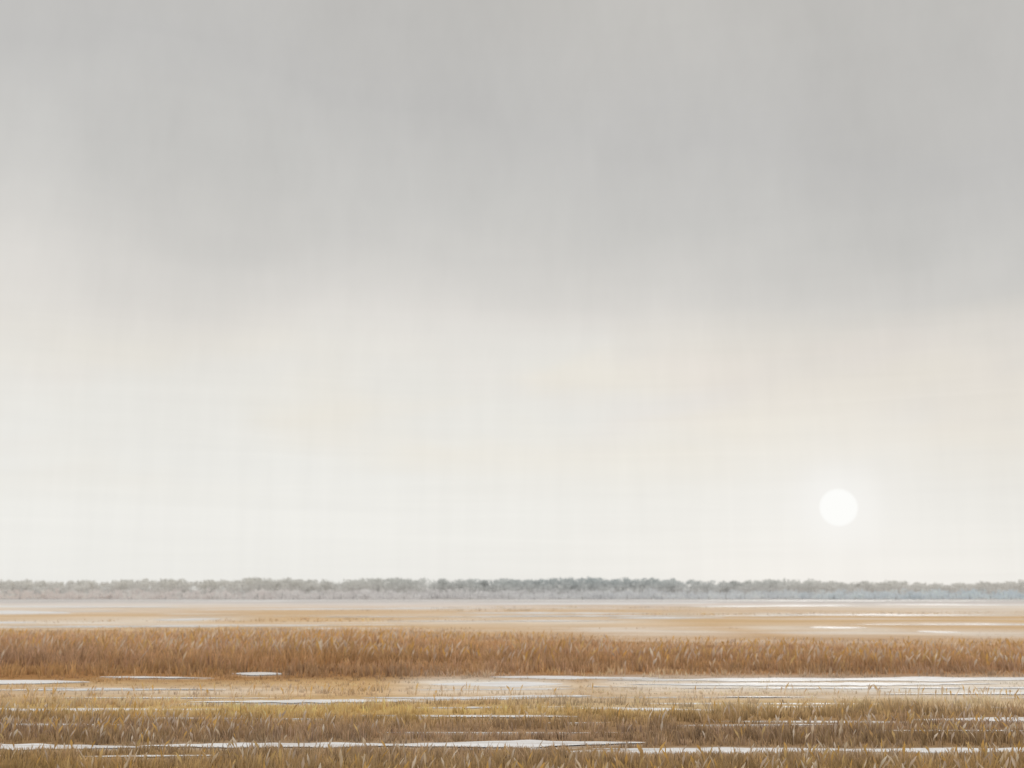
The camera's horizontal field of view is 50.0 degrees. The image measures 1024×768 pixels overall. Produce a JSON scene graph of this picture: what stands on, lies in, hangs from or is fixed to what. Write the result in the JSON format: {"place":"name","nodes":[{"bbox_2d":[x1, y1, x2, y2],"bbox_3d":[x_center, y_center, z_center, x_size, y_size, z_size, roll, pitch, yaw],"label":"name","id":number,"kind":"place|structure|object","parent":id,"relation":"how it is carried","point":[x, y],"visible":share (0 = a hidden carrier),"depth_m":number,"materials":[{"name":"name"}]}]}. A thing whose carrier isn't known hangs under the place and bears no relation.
{"place":"outdoors","nodes":[
{"label":"outdoors","id":0,"kind":"place"},
{"bbox_2d":[0,590,1023,767],"bbox_3d":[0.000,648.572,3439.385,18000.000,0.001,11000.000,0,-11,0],"label":"ground","id":1,"kind":"structure","parent":0,"point":[751,628],"depth_m":93.49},
{"bbox_2d":[0,681,1020,723],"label":"reed seed heads","id":2,"kind":"object","parent":1,"relation":"on","point":[490,716],"visible":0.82,"depth_m":37.95,"materials":[{"name":"beige plant"}]},
{"bbox_2d":[0,634,1023,677],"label":"reed bed","id":3,"kind":"object","parent":1,"relation":"on","point":[93,659],"visible":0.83,"depth_m":57.15,"materials":[{"name":"brown plant"}]},
{"bbox_2d":[0,625,1023,671],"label":"reed seed heads","id":4,"kind":"object","parent":3,"relation":"attached to","point":[480,635],"visible":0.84,"depth_m":66.83,"materials":[{"name":"brown plant"}]},
{"bbox_2d":[0,692,1023,733],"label":"marsh grass","id":5,"kind":"structure","parent":1,"relation":"on","point":[690,713],"depth_m":35.35,"materials":[{"name":"brown plant"}]},
{"bbox_2d":[0,575,1023,597],"bbox_3d":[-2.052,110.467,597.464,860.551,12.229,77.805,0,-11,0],"label":"tree line","id":6,"kind":"object","parent":1,"relation":"on","point":[398,585],"visible":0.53,"depth_m":578.17,"materials":[{"name":"grey plant"}]},
{"bbox_2d":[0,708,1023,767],"bbox_3d":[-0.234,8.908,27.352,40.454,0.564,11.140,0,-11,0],"label":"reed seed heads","id":7,"kind":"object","parent":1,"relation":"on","point":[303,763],"visible":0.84,"depth_m":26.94,"materials":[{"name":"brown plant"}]},
{"bbox_2d":[0,587,1023,598],"bbox_3d":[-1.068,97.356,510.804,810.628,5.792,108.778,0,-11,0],"label":"shrub thicket","id":8,"kind":"object","parent":1,"relation":"on","point":[546,594],"visible":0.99,"depth_m":481.47,"materials":[{"name":"grey plant"}]},
{"bbox_2d":[0,672,1023,702],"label":"marsh grass","id":9,"kind":"structure","parent":1,"relation":"on","point":[117,679],"depth_m":44.72,"materials":[{"name":"brown plant"}]},
{"bbox_2d":[0,625,1023,650],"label":"reed bed","id":10,"kind":"object","parent":1,"relation":"on","point":[109,633],"visible":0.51,"depth_m":84.94,"materials":[{"name":"brown plant"}]},
{"bbox_2d":[1,605,1023,628],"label":"marsh grass","id":11,"kind":"structure","parent":1,"relation":"on","point":[339,619],"depth_m":180.44,"materials":[{"name":"beige plant"}]},
{"bbox_2d":[0,715,1023,767],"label":"marsh grass","id":12,"kind":"structure","parent":0,"point":[685,734],"depth_m":27.19,"materials":[{"name":"brown plant"}]},
{"bbox_2d":[0,600,1023,756],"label":"water","id":13,"kind":"structure","parent":0,"point":[529,743],"depth_m":47.81,"materials":[{"name":"grey liquid"}]},
{"bbox_2d":[0,0,1023,589],"label":"sky","id":14,"kind":"structure","parent":0,"point":[335,291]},
{"bbox_2d":[820,489,856,524],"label":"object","id":15,"kind":"object","parent":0,"point":[838,507],"visible":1,"depth_m":7525.45,"materials":[{"name":"white"}]}
]}

